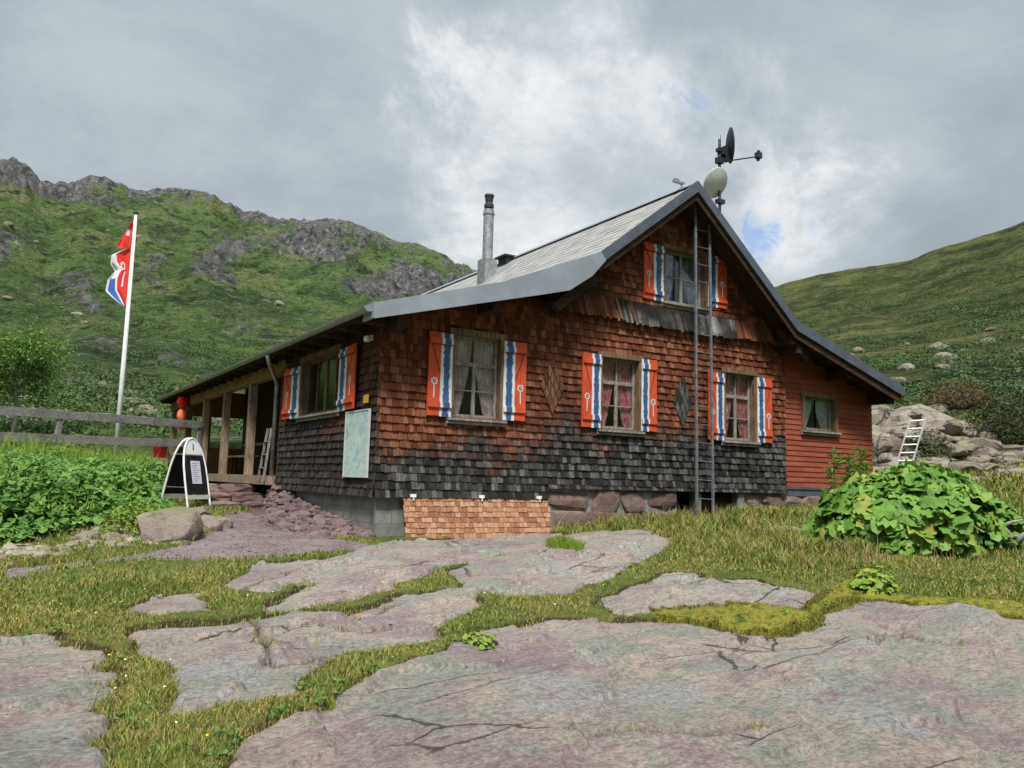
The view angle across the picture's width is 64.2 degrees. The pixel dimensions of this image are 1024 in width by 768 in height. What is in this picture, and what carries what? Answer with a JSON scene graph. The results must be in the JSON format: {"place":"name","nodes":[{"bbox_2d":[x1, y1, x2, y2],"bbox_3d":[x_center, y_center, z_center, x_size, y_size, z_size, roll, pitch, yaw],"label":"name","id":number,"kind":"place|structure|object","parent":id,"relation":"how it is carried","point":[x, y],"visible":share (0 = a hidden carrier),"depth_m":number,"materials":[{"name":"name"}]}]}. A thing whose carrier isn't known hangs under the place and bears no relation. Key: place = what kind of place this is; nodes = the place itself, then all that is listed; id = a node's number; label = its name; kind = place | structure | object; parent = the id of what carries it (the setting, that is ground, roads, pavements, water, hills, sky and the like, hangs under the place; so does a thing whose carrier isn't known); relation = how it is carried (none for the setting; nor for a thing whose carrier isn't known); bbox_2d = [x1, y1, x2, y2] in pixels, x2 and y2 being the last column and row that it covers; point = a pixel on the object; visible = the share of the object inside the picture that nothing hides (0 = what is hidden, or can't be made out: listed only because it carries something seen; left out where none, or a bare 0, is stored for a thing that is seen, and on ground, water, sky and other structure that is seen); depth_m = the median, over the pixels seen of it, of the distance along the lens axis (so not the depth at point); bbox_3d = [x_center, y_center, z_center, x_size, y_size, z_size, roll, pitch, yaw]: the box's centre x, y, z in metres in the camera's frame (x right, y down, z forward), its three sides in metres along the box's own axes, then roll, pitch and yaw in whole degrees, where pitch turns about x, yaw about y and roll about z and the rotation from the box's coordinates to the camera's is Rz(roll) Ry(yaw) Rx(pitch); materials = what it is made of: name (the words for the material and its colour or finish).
{"place":"outdoors","nodes":[
{"label":"outdoors","id":0,"kind":"place"},
{"bbox_2d":[0,157,1023,767],"bbox_3d":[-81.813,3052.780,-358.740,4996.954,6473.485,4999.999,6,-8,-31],"label":"ground","id":1,"kind":"structure","parent":0,"point":[302,253],"depth_m":135.97,"materials":[{"name":"green plant"}]},
{"bbox_2d":[0,316,83,432],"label":"young tree","id":2,"kind":"object","parent":1,"relation":"on","point":[30,353],"visible":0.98,"depth_m":24.40,"materials":[{"name":"green plant"}]},
{"bbox_2d":[0,432,158,517],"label":"bank grass","id":3,"kind":"structure","parent":1,"relation":"on","point":[7,443],"depth_m":16.78,"materials":[{"name":"green plant"}]},
{"bbox_2d":[71,531,103,540],"bbox_3d":[-5.408,1.953,10.372,0.229,0.179,0.385,-4,-8,37],"label":"stone","id":4,"kind":"object","parent":1,"relation":"on","point":[83,534],"visible":0.54,"depth_m":10.30,"materials":[{"name":"grey stone"}]},
{"bbox_2d":[0,443,175,545],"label":"herb bank","id":5,"kind":"structure","parent":1,"relation":"on","point":[26,497],"depth_m":11.19,"materials":[{"name":"green plant"}]},
{"bbox_2d":[0,406,202,455],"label":"plank fence","id":6,"kind":"object","parent":1,"relation":"on","point":[58,416],"visible":0.63,"depth_m":18.93,"materials":[{"name":"grey wood"}]},
{"bbox_2d":[0,515,224,564],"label":"edging stones","id":7,"kind":"object","parent":1,"relation":"on","point":[27,550],"visible":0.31,"depth_m":10.03,"materials":[{"name":"grey stone"}]},
{"bbox_2d":[113,211,138,456],"bbox_3d":[-10.368,-1.188,21.896,0.150,7.114,0.150,6,-8,-31],"label":"flagpole","id":8,"kind":"object","parent":1,"relation":"on","point":[122,377],"visible":0.84,"depth_m":21.86,"materials":[{"name":"white metal"}]},
{"bbox_2d":[106,248,130,306],"bbox_3d":[-10.600,-2.902,21.958,0.519,1.626,0.164,4,-7,-21],"label":"flag","id":9,"kind":"object","parent":8,"relation":"attached to","point":[117,286],"visible":1,"depth_m":21.97,"materials":[{"name":"red fabric"}]},
{"bbox_2d":[117,222,132,247],"bbox_3d":[-10.493,-4.036,22.134,0.348,0.804,0.180,6,-8,-31],"label":"flag","id":10,"kind":"object","parent":8,"relation":"attached to","point":[125,241],"visible":1,"depth_m":22.14,"materials":[{"name":"red fabric"}]},
{"bbox_2d":[98,494,160,537],"bbox_3d":[-5.011,1.769,10.808,0.909,0.630,0.910,1,-7,2],"label":"fern clump","id":11,"kind":"object","parent":1,"relation":"on","point":[121,515],"visible":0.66,"depth_m":10.65,"materials":[{"name":"green plant"}]},
{"bbox_2d":[151,458,167,466],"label":"wooden block","id":12,"kind":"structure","parent":1,"relation":"on","point":[165,460],"depth_m":23.08,"materials":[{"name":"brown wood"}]},
{"bbox_2d":[153,438,167,457],"bbox_3d":[-10.012,1.823,23.232,0.430,0.567,0.423,6,-8,-31],"label":"red bucket","id":13,"kind":"object","parent":12,"relation":"on","point":[161,451],"visible":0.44,"depth_m":23.08,"materials":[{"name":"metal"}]},
{"bbox_2d":[136,507,203,541],"bbox_3d":[-4.505,1.939,10.729,0.861,0.630,0.728,6,-8,-31],"label":"boulder","id":14,"kind":"object","parent":1,"relation":"on","point":[173,524],"visible":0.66,"depth_m":10.50,"materials":[{"name":"grey stone"}]},
{"bbox_2d":[161,437,210,506],"bbox_3d":[-5.901,1.643,14.851,0.717,1.343,0.601,-1,-7,21],"label":"board","id":15,"kind":"object","parent":1,"relation":"on","point":[186,479],"visible":0.96,"depth_m":14.80,"materials":[{"name":"black wood"}]},
{"bbox_2d":[33,512,359,571],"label":"gravel","id":16,"kind":"structure","parent":1,"relation":"on","point":[227,554],"depth_m":10.83,"materials":[{"name":"grey gravel"}]},
{"bbox_2d":[193,506,209,514],"bbox_3d":[-4.793,2.002,12.373,0.363,0.299,0.383,1,-7,2],"label":"stone","id":17,"kind":"object","parent":1,"relation":"on","point":[201,510],"visible":0.29,"depth_m":12.32,"materials":[{"name":"grey stone"}]},
{"bbox_2d":[201,514,222,530],"bbox_3d":[-4.329,2.010,11.572,0.437,0.317,0.341,0,-7,12],"label":"stone","id":18,"kind":"object","parent":1,"relation":"on","point":[213,522],"visible":0.4,"depth_m":11.49,"materials":[{"name":"grey stone"}]},
{"bbox_2d":[216,517,232,527],"bbox_3d":[-4.298,2.082,12.069,0.326,0.238,0.254,6,-8,-31],"label":"stone","id":19,"kind":"object","parent":1,"relation":"on","point":[227,522],"visible":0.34,"depth_m":12.00,"materials":[{"name":"grey stone"}]},
{"bbox_2d":[190,483,264,514],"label":"stone steps","id":20,"kind":"structure","parent":1,"relation":"on","point":[229,495],"depth_m":15.90,"materials":[{"name":"brown stone"}]},
{"bbox_2d":[16,530,1001,743],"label":"wildflowers","id":21,"kind":"object","parent":1,"relation":"on","point":[273,591],"visible":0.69,"depth_m":6.59,"materials":[{"name":"yellow plant"}]},
{"bbox_2d":[0,526,1023,767],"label":"bedrock","id":22,"kind":"structure","parent":1,"relation":"on","point":[833,693],"depth_m":5.16,"materials":[{"name":"grey stone"}]},
{"bbox_2d":[403,494,551,538],"bbox_3d":[-0.464,1.985,12.219,2.510,0.637,0.192,6,-8,-31],"label":"shingle panel","id":23,"kind":"object","parent":22,"relation":"on","point":[464,518],"visible":0.92,"depth_m":12.14,"materials":[{"name":"brown wood"}]},
{"bbox_2d":[461,628,497,650],"bbox_3d":[-0.231,1.912,6.030,0.326,0.205,0.284,6,-8,-31],"label":"leafy plant","id":24,"kind":"object","parent":22,"relation":"on","point":[473,638],"visible":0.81,"depth_m":5.97,"materials":[{"name":"green plant"}]},
{"bbox_2d":[543,533,586,551],"bbox_3d":[0.654,2.009,10.347,0.540,0.272,0.588,-3,-8,35],"label":"grass tuft","id":25,"kind":"object","parent":22,"relation":"on","point":[562,541],"visible":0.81,"depth_m":10.27,"materials":[{"name":"green plant"}]},
{"bbox_2d":[648,580,1023,638],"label":"moss","id":26,"kind":"object","parent":22,"relation":"on","point":[814,623],"visible":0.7,"depth_m":7.27,"materials":[{"name":"green plant"}]},
{"bbox_2d":[0,495,1023,767],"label":"grass","id":27,"kind":"structure","parent":1,"relation":"on","point":[762,557],"depth_m":7.89,"materials":[{"name":"green plant"}]},
{"bbox_2d":[0,193,1023,453],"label":"heath clumps","id":28,"kind":"object","parent":1,"relation":"on","point":[890,363],"visible":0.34,"depth_m":70.46,"materials":[{"name":"green plant"}]},
{"bbox_2d":[2,221,1023,433],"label":"slope boulders","id":29,"kind":"object","parent":1,"relation":"on","point":[907,366],"visible":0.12,"depth_m":49.37,"materials":[{"name":"grey stone"}]},
{"bbox_2d":[10,512,1023,766],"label":"weeds","id":30,"kind":"object","parent":1,"relation":"on","point":[280,708],"visible":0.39,"depth_m":4.83,"materials":[{"name":"green plant"}]},
{"bbox_2d":[156,181,904,536],"bbox_3d":[-1.610,-0.186,21.894,12.076,7.830,18.245,6,-8,-31],"label":"alpine hut","id":31,"kind":"object","parent":1,"relation":"on","point":[560,373],"visible":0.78,"depth_m":14.21,"materials":[{"name":"brown wood"}]},
{"bbox_2d":[177,396,189,407],"bbox_3d":[-9.488,0.451,23.578,0.350,0.480,0.350,6,-8,-31],"label":"round lantern","id":32,"kind":"object","parent":31,"relation":"hanging from","point":[183,401],"visible":0.97,"depth_m":23.45,"materials":[{"name":"metal"}]},
{"bbox_2d":[177,408,187,419],"bbox_3d":[-9.498,0.848,23.531,0.309,0.520,0.309,6,-8,-31],"label":"round lantern","id":33,"kind":"object","parent":32,"relation":"hanging from","point":[182,413],"visible":0.8,"depth_m":23.42,"materials":[{"name":"metal"}]},
{"bbox_2d":[228,455,258,474],"bbox_3d":[-6.522,1.962,19.715,0.268,0.464,1.900,6,-8,-31],"label":"porch bench","id":34,"kind":"object","parent":31,"relation":"on","point":[235,457],"visible":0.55,"depth_m":20.32,"materials":[{"name":"brown wood"}]},
{"bbox_2d":[243,443,277,474],"bbox_3d":[-6.008,1.863,20.044,0.738,0.762,1.900,6,-8,-31],"label":"porch table","id":35,"kind":"object","parent":31,"relation":"on","point":[259,445],"visible":0.22,"depth_m":19.50,"materials":[{"name":"brown wood"}]},
{"bbox_2d":[257,428,271,480],"bbox_3d":[-4.854,1.385,16.023,0.135,1.040,0.450,6,-8,-31],"label":"step ladder","id":36,"kind":"object","parent":31,"relation":"on","point":[266,454],"visible":1,"depth_m":15.94,"materials":[{"name":"grey wood"}]},
{"bbox_2d":[281,343,356,421],"bbox_3d":[-3.231,0.018,13.885,0.311,1.170,3.700,6,-8,-31],"label":"window","id":37,"kind":"structure","parent":31,"relation":"in","point":[298,381],"depth_m":14.00,"materials":[{"name":"brown wood"}]},
{"bbox_2d":[342,408,370,477],"bbox_3d":[-2.304,0.884,12.081,0.037,0.990,0.950,6,-8,-31],"label":"map board","id":38,"kind":"object","parent":31,"relation":"attached to","point":[356,444],"visible":1,"depth_m":12.03,"materials":[{"name":"blue paper"}]},
{"bbox_2d":[363,394,368,402],"bbox_3d":[-2.136,0.216,11.934,0.015,0.120,0.180,6,-8,-31],"label":"waymark plate","id":39,"kind":"object","parent":31,"relation":"attached to","point":[365,398],"visible":1,"depth_m":11.90,"materials":[{"name":"yellow metal"}]},
{"bbox_2d":[364,335,372,341],"bbox_3d":[-2.103,-0.664,11.932,0.140,0.110,0.109,6,-8,-31],"label":"security lamp","id":40,"kind":"object","parent":31,"relation":"attached to","point":[367,338],"visible":1,"depth_m":11.89,"materials":[{"name":"white plastic"}]},
{"bbox_2d":[426,327,526,426],"bbox_3d":[-0.562,-0.088,12.540,1.712,1.450,0.282,6,-8,-31],"label":"window","id":41,"kind":"structure","parent":31,"relation":"in","point":[498,365],"depth_m":12.63,"materials":[{"name":"brown wood"}]},
{"bbox_2d":[581,351,657,436],"bbox_3d":[1.794,0.185,13.981,1.622,1.410,0.274,6,-8,-31],"label":"window","id":42,"kind":"structure","parent":31,"relation":"in","point":[635,382],"depth_m":14.09,"materials":[{"name":"brown wood"}]},
{"bbox_2d":[672,178,684,187],"bbox_3d":[3.006,-3.622,14.731,0.240,0.133,0.070,6,-8,-31],"label":"ridge lightning clamp","id":43,"kind":"object","parent":31,"relation":"attached to","point":[676,181],"visible":1,"depth_m":14.70,"materials":[{"name":"metal"}]},
{"bbox_2d":[643,241,727,313],"bbox_3d":[3.143,-1.922,15.030,2.052,1.170,0.279,6,-8,-31],"label":"window","id":44,"kind":"structure","parent":31,"relation":"in","point":[655,270],"depth_m":15.09,"materials":[{"name":"brown wood"}]},
{"bbox_2d":[715,135,724,211],"bbox_3d":[4.111,-3.525,16.129,0.170,2.920,0.110,6,-8,-31],"label":"antenna mast","id":45,"kind":"object","parent":31,"relation":"on","point":[719,162],"visible":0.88,"depth_m":16.18,"materials":[{"name":"metal"}]},
{"bbox_2d":[703,167,726,197],"bbox_3d":[3.996,-3.950,16.031,0.605,0.536,0.314,6,-8,-31],"label":"satellite dish","id":46,"kind":"object","parent":45,"relation":"attached to","point":[715,183],"visible":0.99,"depth_m":15.96,"materials":[{"name":"metal"}]},
{"bbox_2d":[717,127,761,163],"bbox_3d":[4.587,-4.750,16.562,1.120,0.707,0.485,8,-9,-44],"label":"satellite dish","id":47,"kind":"object","parent":45,"relation":"attached to","point":[727,151],"visible":1,"depth_m":16.23,"materials":[{"name":"metal"}]},
{"bbox_2d":[708,367,772,447],"bbox_3d":[4.268,0.453,15.491,1.702,1.460,0.276,6,-8,-31],"label":"window","id":48,"kind":"structure","parent":31,"relation":"in","point":[752,394],"depth_m":15.63,"materials":[{"name":"brown wood"}]},
{"bbox_2d":[800,391,841,436],"bbox_3d":[6.285,0.635,16.789,1.170,0.870,0.270,6,-8,-31],"label":"window","id":49,"kind":"structure","parent":31,"relation":"in","point":[825,405],"depth_m":16.92,"materials":[{"name":"brown wood"}]},
{"bbox_2d":[694,207,714,517],"bbox_3d":[3.400,-0.470,14.516,0.495,5.681,0.190,6,-8,-31],"label":"tall ladder","id":50,"kind":"object","parent":1,"relation":"on","point":[711,425],"visible":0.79,"depth_m":14.48,"materials":[{"name":"grey metal"}]},
{"bbox_2d":[822,441,873,489],"bbox_3d":[5.025,1.512,12.042,0.931,1.343,0.632,6,-8,-31],"label":"spiky plant","id":51,"kind":"object","parent":1,"relation":"on","point":[859,467],"visible":0.45,"depth_m":12.02,"materials":[{"name":"green plant"}]},
{"bbox_2d":[847,564,901,595],"bbox_3d":[3.598,1.975,8.143,0.586,0.349,0.509,6,-8,-31],"label":"lime green plant","id":52,"kind":"object","parent":1,"relation":"on","point":[863,583],"visible":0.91,"depth_m":8.01,"materials":[{"name":"green plant"}]},
{"bbox_2d":[872,444,882,465],"bbox_3d":[8.652,1.826,20.858,1.774,1.496,1.782,6,-8,-31],"label":"mountain shrub","id":53,"kind":"object","parent":1,"relation":"on","point":[877,452],"visible":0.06,"depth_m":20.48,"materials":[{"name":"green plant"}]},
{"bbox_2d":[799,459,1023,558],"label":"broad leaved plant","id":54,"kind":"object","parent":1,"relation":"on","point":[912,498],"visible":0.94,"depth_m":10.05,"materials":[{"name":"green plant"}]},
{"bbox_2d":[871,394,1023,481],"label":"rock outcrop","id":55,"kind":"object","parent":1,"relation":"on","point":[889,425],"visible":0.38,"depth_m":21.36,"materials":[{"name":"grey stone"}]},
{"bbox_2d":[896,417,925,464],"bbox_3d":[9.077,1.799,18.862,0.957,2.058,0.040,-2,-7,26],"label":"aluminium ladder","id":56,"kind":"object","parent":55,"relation":"on","point":[905,436],"visible":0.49,"depth_m":18.86,"materials":[{"name":"silver metal"}]},
{"bbox_2d":[897,428,957,461],"bbox_3d":[10.632,1.786,20.803,1.939,1.369,1.449,6,-8,-31],"label":"mountain shrub","id":57,"kind":"object","parent":55,"relation":"on","point":[925,446],"visible":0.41,"depth_m":20.52,"materials":[{"name":"green plant"}]},
{"bbox_2d":[918,379,999,412],"bbox_3d":[12.970,0.341,23.672,2.808,0.925,2.136,6,-8,-31],"label":"mountain shrub","id":58,"kind":"object","parent":55,"relation":"on","point":[969,388],"visible":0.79,"depth_m":23.32,"materials":[{"name":"green plant"}]},
{"bbox_2d":[965,387,1023,444],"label":"mountain shrub","id":59,"kind":"object","parent":55,"relation":"on","point":[998,422],"visible":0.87,"depth_m":21.53,"materials":[{"name":"green plant"}]},
{"bbox_2d":[986,514,1023,548],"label":"bleached branch","id":60,"kind":"object","parent":1,"relation":"on","point":[1019,539],"visible":0.37,"depth_m":10.06,"materials":[{"name":"white plant"}]},
{"bbox_2d":[0,0,1023,286],"label":"sky","id":61,"kind":"structure","parent":0,"point":[884,131],"materials":[{"name":"grey"}]},
{"bbox_2d":[230,550,969,736],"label":"crack grass","id":62,"kind":"structure","parent":0,"point":[312,661],"depth_m":6.34,"materials":[{"name":"green plant"}]},
{"bbox_2d":[729,414,1023,519],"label":"meadow","id":63,"kind":"structure","parent":0,"point":[1005,487],"depth_m":16.77,"materials":[{"name":"green plant"}]},
{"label":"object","id":64,"kind":"structure","parent":0,"visible":0},
{"bbox_2d":[251,484,375,538],"bbox_3d":[-3.662,2.060,13.396,1.131,0.799,5.252,6,-8,-31],"label":"rubble heap","id":65,"kind":"object","parent":64,"relation":"on","point":[283,510],"visible":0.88,"depth_m":12.99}
]}

